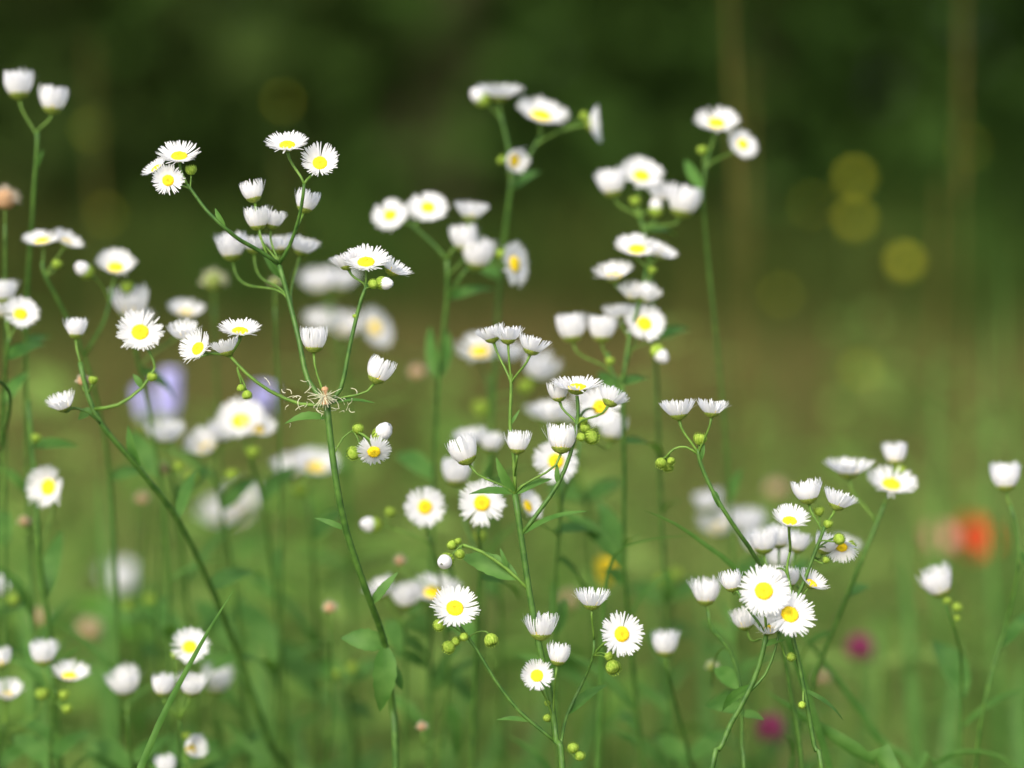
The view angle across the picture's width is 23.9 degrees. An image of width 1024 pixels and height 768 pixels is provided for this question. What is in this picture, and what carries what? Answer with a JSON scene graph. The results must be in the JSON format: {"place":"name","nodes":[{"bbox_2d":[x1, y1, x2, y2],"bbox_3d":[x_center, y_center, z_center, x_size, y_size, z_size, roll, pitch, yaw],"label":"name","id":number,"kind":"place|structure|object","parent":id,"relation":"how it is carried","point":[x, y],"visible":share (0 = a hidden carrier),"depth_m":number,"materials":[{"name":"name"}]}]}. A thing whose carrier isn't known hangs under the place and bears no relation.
{"place":"outdoors","nodes":[
{"label":"outdoors","id":0,"kind":"place"},
{"bbox_2d":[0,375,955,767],"bbox_3d":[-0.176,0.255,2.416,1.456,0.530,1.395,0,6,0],"label":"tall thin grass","id":1,"kind":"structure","parent":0,"point":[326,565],"depth_m":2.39,"materials":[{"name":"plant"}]},
{"bbox_2d":[0,170,1023,387],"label":"tall rank grass","id":2,"kind":"structure","parent":0,"point":[572,261],"depth_m":8.52,"materials":[{"name":"plant"}]},
{"bbox_2d":[0,414,1023,767],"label":"meadow grass","id":3,"kind":"structure","parent":0,"point":[536,602],"depth_m":2.67,"materials":[{"name":"plant"}]},
{"bbox_2d":[0,162,1023,643],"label":"ground","id":4,"kind":"structure","parent":0,"point":[531,464],"depth_m":5.68,"materials":[{"name":"plant"}]},
{"bbox_2d":[0,184,21,767],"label":"withered wildflower","id":5,"kind":"object","parent":4,"relation":"on","point":[8,200],"visible":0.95,"depth_m":1.06,"materials":[{"name":"green plant"}]},
{"bbox_2d":[0,574,23,658],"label":"fleabane plant","id":6,"kind":"object","parent":4,"relation":"on","point":[14,603],"visible":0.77,"depth_m":1.11,"materials":[{"name":"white plant"}]},
{"bbox_2d":[0,279,44,491],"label":"fleabane plant","id":7,"kind":"object","parent":4,"relation":"on","point":[24,312],"visible":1,"depth_m":1.02,"materials":[{"name":"white plant"}]},
{"bbox_2d":[0,645,48,767],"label":"fleabane plant","id":8,"kind":"object","parent":4,"relation":"on","point":[12,753],"visible":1,"depth_m":1.04,"materials":[{"name":"white plant"}]},
{"bbox_2d":[0,67,73,767],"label":"fleabane plant","id":9,"kind":"object","parent":4,"relation":"on","point":[18,84],"visible":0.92,"depth_m":1.07,"materials":[{"name":"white plant"}]},
{"bbox_2d":[21,560,56,767],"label":"grass blade","id":10,"kind":"object","parent":4,"relation":"on","point":[25,628],"depth_m":1.26,"materials":[{"name":"green plant"}]},
{"bbox_2d":[12,637,91,767],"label":"fleabane plant","id":11,"kind":"object","parent":4,"relation":"on","point":[32,747],"visible":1,"depth_m":1.04,"materials":[{"name":"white plant"}]},
{"bbox_2d":[10,400,99,767],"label":"fleabane plant","id":12,"kind":"object","parent":4,"relation":"on","point":[45,485],"visible":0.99,"depth_m":1.05,"materials":[{"name":"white plant"}]},
{"bbox_2d":[81,127,91,595],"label":"budding wildflower","id":13,"kind":"object","parent":4,"relation":"on","point":[89,129],"visible":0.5,"depth_m":2.61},
{"bbox_2d":[22,227,152,767],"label":"fleabane plant","id":14,"kind":"object","parent":4,"relation":"on","point":[114,261],"visible":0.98,"depth_m":1.05,"materials":[{"name":"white plant"}]},
{"bbox_2d":[77,615,101,767],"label":"withered wildflower","id":15,"kind":"object","parent":4,"relation":"on","point":[89,629],"visible":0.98,"depth_m":1.35,"materials":[{"name":"green plant"}]},
{"bbox_2d":[89,40,111,572],"bbox_3d":[-0.344,0.129,2.040,0.013,0.832,0.004,0,6,0],"label":"dry stalk","id":16,"kind":"object","parent":4,"relation":"on","point":[96,185],"visible":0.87,"depth_m":2.01,"materials":[{"name":"plant"}]},
{"bbox_2d":[101,470,116,741],"bbox_3d":[-0.215,0.331,1.328,0.019,0.567,0.038,0,6,0],"label":"grass blade","id":17,"kind":"object","parent":4,"relation":"on","point":[108,713],"depth_m":1.30,"materials":[{"name":"green plant"}]},
{"bbox_2d":[53,556,167,766],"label":"fleabane plant","id":18,"kind":"object","parent":4,"relation":"on","point":[126,578],"visible":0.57,"depth_m":1.51,"materials":[{"name":"white plant"}]},
{"bbox_2d":[94,662,171,767],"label":"fleabane plant","id":19,"kind":"object","parent":4,"relation":"on","point":[114,752],"visible":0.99,"depth_m":1.06,"materials":[{"name":"white plant"}]},
{"bbox_2d":[98,593,198,767],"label":"fleabane plant","id":20,"kind":"object","parent":4,"relation":"on","point":[126,611],"visible":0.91,"depth_m":1.18,"materials":[{"name":"green plant"}]},
{"bbox_2d":[132,461,168,734],"bbox_3d":[-0.166,0.330,1.163,0.047,0.600,0.167,-5,7,-42],"label":"withered wildflower","id":21,"kind":"object","parent":4,"relation":"on","point":[145,617],"visible":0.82,"depth_m":1.12,"materials":[{"name":"green plant"}]},
{"bbox_2d":[133,386,192,767],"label":"bellflower","id":22,"kind":"object","parent":4,"relation":"on","point":[140,407],"visible":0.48,"depth_m":1.38,"materials":[{"name":"green plant"}]},
{"bbox_2d":[108,280,221,766],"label":"fleabane plant","id":23,"kind":"object","parent":4,"relation":"on","point":[135,299],"visible":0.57,"depth_m":1.08,"materials":[{"name":"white plant"}]},
{"bbox_2d":[133,492,197,766],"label":"withered wildflower","id":24,"kind":"object","parent":4,"relation":"on","point":[141,498],"visible":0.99,"depth_m":1.19,"materials":[{"name":"green plant"}]},
{"bbox_2d":[44,309,289,767],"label":"fleabane plant","id":25,"kind":"object","parent":4,"relation":"on","point":[137,333],"visible":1,"depth_m":0.99,"materials":[{"name":"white plant"}]},
{"bbox_2d":[147,626,217,767],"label":"fleabane plant","id":26,"kind":"object","parent":4,"relation":"on","point":[192,683],"visible":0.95,"depth_m":1.02,"materials":[{"name":"white plant"}]},
{"bbox_2d":[137,588,234,767],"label":"grass blade","id":27,"kind":"object","parent":4,"relation":"on","point":[153,736],"depth_m":0.95,"materials":[{"name":"green plant"}]},
{"bbox_2d":[154,731,229,767],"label":"fleabane plant","id":28,"kind":"object","parent":4,"relation":"on","point":[194,746],"visible":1,"depth_m":1.03,"materials":[{"name":"white plant"}]},
{"bbox_2d":[150,268,244,748],"bbox_3d":[-0.151,0.284,1.184,0.046,0.687,0.124,-1,6,-10],"label":"withered wildflower","id":29,"kind":"object","parent":4,"relation":"on","point":[213,281],"visible":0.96,"depth_m":1.14,"materials":[{"name":"green plant"}]},
{"bbox_2d":[144,418,251,767],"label":"fleabane plant","id":30,"kind":"object","parent":4,"relation":"on","point":[165,437],"visible":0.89,"depth_m":1.12,"materials":[{"name":"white plant"}]},
{"bbox_2d":[156,368,253,751],"bbox_3d":[-0.182,0.293,1.438,0.075,0.620,0.171,-2,6,-19],"label":"bellflower","id":31,"kind":"object","parent":4,"relation":"on","point":[167,405],"visible":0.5,"depth_m":1.34,"materials":[{"name":"purple plant"}]},
{"bbox_2d":[182,419,255,767],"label":"fleabane plant","id":32,"kind":"object","parent":4,"relation":"on","point":[235,492],"visible":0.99,"depth_m":1.11,"materials":[{"name":"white plant"}]},
{"bbox_2d":[191,664,261,767],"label":"fleabane plant","id":33,"kind":"object","parent":4,"relation":"on","point":[234,746],"visible":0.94,"depth_m":1.13,"materials":[{"name":"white plant"}]},
{"bbox_2d":[196,482,287,767],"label":"fleabane plant","id":34,"kind":"object","parent":4,"relation":"on","point":[247,542],"visible":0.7,"depth_m":1.43,"materials":[{"name":"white plant"}]},
{"bbox_2d":[217,276,282,767],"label":"withered wildflower","id":35,"kind":"object","parent":4,"relation":"on","point":[246,744],"visible":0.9,"depth_m":1.10,"materials":[{"name":"green plant"}]},
{"bbox_2d":[241,384,279,767],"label":"bellflower","id":36,"kind":"object","parent":4,"relation":"on","point":[264,397],"visible":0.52,"depth_m":1.41,"materials":[{"name":"purple plant"}]},
{"bbox_2d":[252,600,278,767],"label":"grass blade","id":37,"kind":"object","parent":4,"relation":"on","point":[262,695],"depth_m":1.31,"materials":[{"name":"green plant"}]},
{"bbox_2d":[141,130,414,767],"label":"fleabane plant","id":38,"kind":"object","parent":4,"relation":"on","point":[387,675],"visible":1,"depth_m":0.95,"materials":[{"name":"white plant"}]},
{"bbox_2d":[215,396,350,767],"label":"fleabane plant","id":39,"kind":"object","parent":4,"relation":"on","point":[259,624],"visible":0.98,"depth_m":1.12,"materials":[{"name":"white plant"}]},
{"bbox_2d":[282,152,287,725],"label":"dry stalk","id":40,"kind":"object","parent":4,"relation":"on","point":[285,262],"visible":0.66,"depth_m":2.21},
{"bbox_2d":[291,701,311,767],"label":"grass blade","id":41,"kind":"object","parent":4,"relation":"on","point":[301,756],"depth_m":1.21,"materials":[{"name":"green plant"}]},
{"bbox_2d":[269,446,347,767],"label":"fleabane plant","id":42,"kind":"object","parent":4,"relation":"on","point":[300,672],"visible":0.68,"depth_m":1.15,"materials":[{"name":"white plant"}]},
{"bbox_2d":[293,601,337,767],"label":"withered wildflower","id":43,"kind":"object","parent":4,"relation":"on","point":[329,607],"visible":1,"depth_m":1.08,"materials":[{"name":"green plant"}]},
{"bbox_2d":[306,658,378,767],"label":"fleabane plant","id":44,"kind":"object","parent":4,"relation":"on","point":[357,670],"visible":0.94,"depth_m":1.15,"materials":[{"name":"green plant"}]},
{"bbox_2d":[333,641,355,767],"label":"grass blade","id":45,"kind":"object","parent":4,"relation":"on","point":[342,747],"depth_m":1.35,"materials":[{"name":"green plant"}]},
{"bbox_2d":[295,267,425,767],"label":"fleabane plant","id":46,"kind":"object","parent":4,"relation":"on","point":[340,323],"visible":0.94,"depth_m":1.21,"materials":[{"name":"white plant"}]},
{"bbox_2d":[361,572,462,767],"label":"fleabane plant","id":47,"kind":"object","parent":4,"relation":"on","point":[405,596],"visible":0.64,"depth_m":1.07,"materials":[{"name":"white plant"}]},
{"bbox_2d":[359,486,467,767],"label":"fleabane plant","id":48,"kind":"object","parent":4,"relation":"on","point":[425,510],"visible":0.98,"depth_m":1.03,"materials":[{"name":"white plant"}]},
{"bbox_2d":[371,191,528,767],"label":"fleabane plant","id":49,"kind":"object","parent":4,"relation":"on","point":[478,256],"visible":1,"depth_m":1.06,"materials":[{"name":"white plant"}]},
{"bbox_2d":[442,641,467,767],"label":"grass blade","id":50,"kind":"object","parent":4,"relation":"on","point":[449,759],"depth_m":1.31,"materials":[{"name":"green plant"}]},
{"bbox_2d":[442,425,519,767],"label":"fleabane plant","id":51,"kind":"object","parent":4,"relation":"on","point":[455,473],"visible":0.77,"depth_m":1.04,"materials":[{"name":"white plant"}]},
{"bbox_2d":[480,701,508,767],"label":"grass blade","id":52,"kind":"object","parent":4,"relation":"on","point":[490,760],"depth_m":1.26,"materials":[{"name":"green plant"}]},
{"bbox_2d":[454,333,563,767],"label":"fleabane plant","id":53,"kind":"object","parent":4,"relation":"on","point":[537,371],"visible":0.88,"depth_m":1.13,"materials":[{"name":"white plant"}]},
{"bbox_2d":[0,0,1023,264],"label":"wood","id":54,"kind":"object","parent":4,"relation":"on","point":[374,94],"visible":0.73,"depth_m":12.15,"materials":[{"name":"green plant"}]},
{"bbox_2d":[0,313,1023,767],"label":"leafy herbs","id":55,"kind":"object","parent":4,"relation":"on","point":[78,609],"visible":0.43,"depth_m":2.08,"materials":[{"name":"plant"}]},
{"bbox_2d":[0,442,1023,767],"bbox_3d":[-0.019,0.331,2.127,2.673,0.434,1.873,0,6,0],"label":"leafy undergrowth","id":56,"kind":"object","parent":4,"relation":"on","point":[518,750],"visible":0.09,"depth_m":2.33,"materials":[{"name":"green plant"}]},
{"bbox_2d":[446,82,601,767],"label":"fleabane plant","id":57,"kind":"object","parent":4,"relation":"on","point":[540,113],"visible":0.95,"depth_m":1.08,"materials":[{"name":"white plant"}]},
{"bbox_2d":[429,322,644,767],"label":"fleabane plant","id":58,"kind":"object","parent":4,"relation":"on","point":[599,404],"visible":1,"depth_m":0.95,"materials":[{"name":"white plant"}]},
{"bbox_2d":[520,640,560,767],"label":"grass blade","id":59,"kind":"object","parent":4,"relation":"on","point":[538,741],"depth_m":1.35,"materials":[{"name":"green plant"}]},
{"bbox_2d":[507,398,628,767],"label":"fleabane plant","id":60,"kind":"object","parent":4,"relation":"on","point":[549,413],"visible":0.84,"depth_m":1.04,"materials":[{"name":"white plant"}]},
{"bbox_2d":[561,591,578,767],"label":"withered wildflower","id":61,"kind":"object","parent":4,"relation":"on","point":[571,599],"visible":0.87,"depth_m":1.31,"materials":[{"name":"green plant"}]},
{"bbox_2d":[569,698,595,767],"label":"grass blade","id":62,"kind":"object","parent":4,"relation":"on","point":[585,744],"depth_m":1.21,"materials":[{"name":"green plant"}]},
{"bbox_2d":[523,390,664,767],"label":"fleabane plant","id":63,"kind":"object","parent":4,"relation":"on","point":[577,492],"visible":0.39,"depth_m":1.14,"materials":[{"name":"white plant"}]},
{"bbox_2d":[596,557,615,767],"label":"yellow wildflower","id":64,"kind":"object","parent":4,"relation":"on","point":[601,563],"visible":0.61,"depth_m":1.24,"materials":[{"name":"green plant"}]},
{"bbox_2d":[554,232,678,767],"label":"fleabane plant","id":65,"kind":"object","parent":4,"relation":"on","point":[609,539],"visible":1,"depth_m":1.03,"materials":[{"name":"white plant"}]},
{"bbox_2d":[595,535,689,767],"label":"grass blade","id":66,"kind":"object","parent":4,"relation":"on","point":[598,730],"depth_m":1.03,"materials":[{"name":"green plant"}]},
{"bbox_2d":[593,155,703,767],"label":"fleabane plant","id":67,"kind":"object","parent":4,"relation":"on","point":[685,203],"visible":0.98,"depth_m":1.06,"materials":[{"name":"white plant"}]},
{"bbox_2d":[651,603,683,767],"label":"grass blade","id":68,"kind":"object","parent":4,"relation":"on","point":[665,726],"depth_m":1.26,"materials":[{"name":"green plant"}]},
{"bbox_2d":[323,315,1023,767],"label":"tall grass","id":69,"kind":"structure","parent":4,"relation":"on","point":[969,737],"depth_m":2.05,"materials":[{"name":"plant"}]},
{"bbox_2d":[677,260,690,738],"bbox_3d":[0.129,0.229,1.931,0.024,0.655,0.004,0,6,0],"label":"dry stalk","id":70,"kind":"object","parent":4,"relation":"on","point":[688,371],"visible":0.88,"depth_m":1.91,"materials":[{"name":"plant"}]},
{"bbox_2d":[651,628,725,767],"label":"fleabane plant","id":71,"kind":"object","parent":4,"relation":"on","point":[664,644],"visible":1,"depth_m":1.06,"materials":[{"name":"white plant"}]},
{"bbox_2d":[628,568,753,767],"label":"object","id":72,"kind":"object","parent":4,"relation":"on","point":[682,589],"visible":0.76,"depth_m":1.20,"materials":[{"name":"green plant"}]},
{"bbox_2d":[698,604,722,767],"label":"grass blade","id":73,"kind":"object","parent":4,"relation":"on","point":[706,717],"depth_m":1.26,"materials":[{"name":"green plant"}]},
{"bbox_2d":[687,575,763,767],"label":"fleabane plant","id":74,"kind":"object","parent":4,"relation":"on","point":[705,592],"visible":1,"depth_m":0.98,"materials":[{"name":"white plant"}]},
{"bbox_2d":[655,397,803,767],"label":"fleabane plant","id":75,"kind":"object","parent":4,"relation":"on","point":[674,410],"visible":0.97,"depth_m":0.95,"materials":[{"name":"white plant"}]},
{"bbox_2d":[684,105,781,767],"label":"fleabane plant","id":76,"kind":"object","parent":4,"relation":"on","point":[745,144],"visible":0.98,"depth_m":1.07,"materials":[{"name":"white plant"}]},
{"bbox_2d":[645,510,833,767],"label":"grass blade","id":77,"kind":"object","parent":4,"relation":"on","point":[822,744],"depth_m":1.00,"materials":[{"name":"green plant"}]},
{"bbox_2d":[727,0,756,767],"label":"dry stalk","id":78,"kind":"object","parent":4,"relation":"on","point":[735,156],"visible":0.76,"depth_m":1.56,"materials":[{"name":"plant"}]},
{"bbox_2d":[746,60,751,751],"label":"dry stalk","id":79,"kind":"object","parent":4,"relation":"on","point":[748,213],"visible":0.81,"depth_m":1.81,"materials":[{"name":"plant"}]},
{"bbox_2d":[709,564,816,767],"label":"fleabane plant","id":80,"kind":"object","parent":4,"relation":"on","point":[772,601],"visible":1,"depth_m":0.94,"materials":[{"name":"white plant"}]},
{"bbox_2d":[691,488,847,767],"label":"fleabane plant","id":81,"kind":"object","parent":4,"relation":"on","point":[715,523],"visible":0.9,"depth_m":1.22,"materials":[{"name":"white plant"}]},
{"bbox_2d":[757,713,783,767],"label":"clover","id":82,"kind":"object","parent":4,"relation":"on","point":[768,722],"visible":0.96,"depth_m":1.26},
{"bbox_2d":[765,479,789,767],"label":"withered wildflower","id":83,"kind":"object","parent":4,"relation":"on","point":[776,488],"visible":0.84,"depth_m":1.40,"materials":[{"name":"green plant"}]},
{"bbox_2d":[736,527,860,767],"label":"fleabane plant","id":84,"kind":"object","parent":4,"relation":"on","point":[772,559],"visible":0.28,"depth_m":1.12,"materials":[{"name":"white plant"}]},
{"bbox_2d":[746,476,858,767],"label":"fleabane plant","id":85,"kind":"object","parent":4,"relation":"on","point":[770,539],"visible":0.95,"depth_m":0.95,"materials":[{"name":"white plant"}]},
{"bbox_2d":[809,202,820,564],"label":"budding wildflower","id":86,"kind":"object","parent":4,"relation":"on","point":[812,205],"visible":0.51,"depth_m":3.01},
{"bbox_2d":[765,690,900,767],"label":"grass blade","id":87,"kind":"object","parent":4,"relation":"on","point":[884,756],"depth_m":1.00,"materials":[{"name":"green plant"}]},
{"bbox_2d":[782,440,918,767],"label":"fleabane plant","id":88,"kind":"object","parent":4,"relation":"on","point":[900,481],"visible":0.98,"depth_m":1.02,"materials":[{"name":"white plant"}]},
{"bbox_2d":[848,171,862,607],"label":"budding wildflower","id":89,"kind":"object","parent":4,"relation":"on","point":[855,178],"visible":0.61,"depth_m":2.51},
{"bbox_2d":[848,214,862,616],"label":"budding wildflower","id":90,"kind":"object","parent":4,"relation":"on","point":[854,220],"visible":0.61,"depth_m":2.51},
{"bbox_2d":[801,632,915,767],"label":"grass blade","id":91,"kind":"object","parent":4,"relation":"on","point":[904,759],"depth_m":1.06,"materials":[{"name":"green plant"}]},
{"bbox_2d":[847,633,873,767],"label":"clover","id":92,"kind":"object","parent":4,"relation":"on","point":[864,641],"visible":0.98,"depth_m":1.30,"materials":[{"name":"plant"}]},
{"bbox_2d":[856,601,880,767],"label":"grass blade","id":93,"kind":"object","parent":4,"relation":"on","point":[869,704],"depth_m":1.41,"materials":[{"name":"green plant"}]},
{"bbox_2d":[886,254,912,691],"bbox_3d":[0.349,0.204,2.230,0.031,0.646,0.015,0,6,0],"label":"budding wildflower","id":94,"kind":"object","parent":4,"relation":"on","point":[904,262],"visible":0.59,"depth_m":2.21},
{"bbox_2d":[901,520,928,767],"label":"grass blade","id":95,"kind":"object","parent":4,"relation":"on","point":[917,748],"depth_m":1.30,"materials":[{"name":"green plant"}]},
{"bbox_2d":[921,180,940,700],"bbox_3d":[0.289,0.215,1.734,0.026,0.720,0.004,0,6,0],"label":"dry stalk","id":96,"kind":"object","parent":4,"relation":"on","point":[936,283],"visible":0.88,"depth_m":1.71,"materials":[{"name":"plant"}]},
{"bbox_2d":[883,518,995,759],"bbox_3d":[0.372,0.327,1.964,0.126,0.453,0.117,-1,6,-15],"label":"poppy","id":97,"kind":"object","parent":4,"relation":"on","point":[970,528],"visible":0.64,"depth_m":1.91,"materials":[{"name":"red plant"}]},
{"bbox_2d":[933,330,949,758],"bbox_3d":[0.272,0.281,1.525,0.018,0.628,0.050,0,6,0],"label":"grass blade","id":98,"kind":"object","parent":4,"relation":"on","point":[942,690],"depth_m":1.51,"materials":[{"name":"green plant"}]},
{"bbox_2d":[937,640,960,767],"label":"grass blade","id":99,"kind":"object","parent":4,"relation":"on","point":[950,740],"depth_m":1.25,"materials":[{"name":"green plant"}]},
{"bbox_2d":[954,0,964,648],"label":"dry stalk","id":100,"kind":"object","parent":4,"relation":"on","point":[961,182],"visible":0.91,"depth_m":1.62,"materials":[{"name":"plant"}]},
{"bbox_2d":[916,749,1019,767],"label":"grass blade","id":101,"kind":"object","parent":4,"relation":"on","point":[924,760],"depth_m":1.03,"materials":[{"name":"green plant"}]},
{"bbox_2d":[915,562,1023,767],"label":"fleabane plant","id":102,"kind":"object","parent":4,"relation":"on","point":[952,662],"visible":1,"depth_m":1.05,"materials":[{"name":"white plant"}]},
{"bbox_2d":[965,145,975,487],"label":"budding wildflower","id":103,"kind":"object","parent":4,"relation":"on","point":[967,148],"visible":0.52,"depth_m":3.01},
{"bbox_2d":[937,460,1023,767],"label":"fleabane plant","id":104,"kind":"object","parent":4,"relation":"on","point":[1004,477],"visible":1,"depth_m":1.02,"materials":[{"name":"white plant"}]},
{"bbox_2d":[985,305,1007,767],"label":"grass blade","id":105,"kind":"object","parent":4,"relation":"on","point":[1000,733],"depth_m":1.40,"materials":[{"name":"green plant"}]},
{"bbox_2d":[1001,241,1023,656],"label":"grass blade","id":106,"kind":"object","parent":4,"relation":"on","point":[1021,577],"depth_m":1.46,"materials":[{"name":"green plant"}]},
{"bbox_2d":[1012,661,1023,767],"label":"grass blade","id":107,"kind":"object","parent":4,"relation":"on","point":[1018,732],"depth_m":1.21,"materials":[{"name":"green plant"}]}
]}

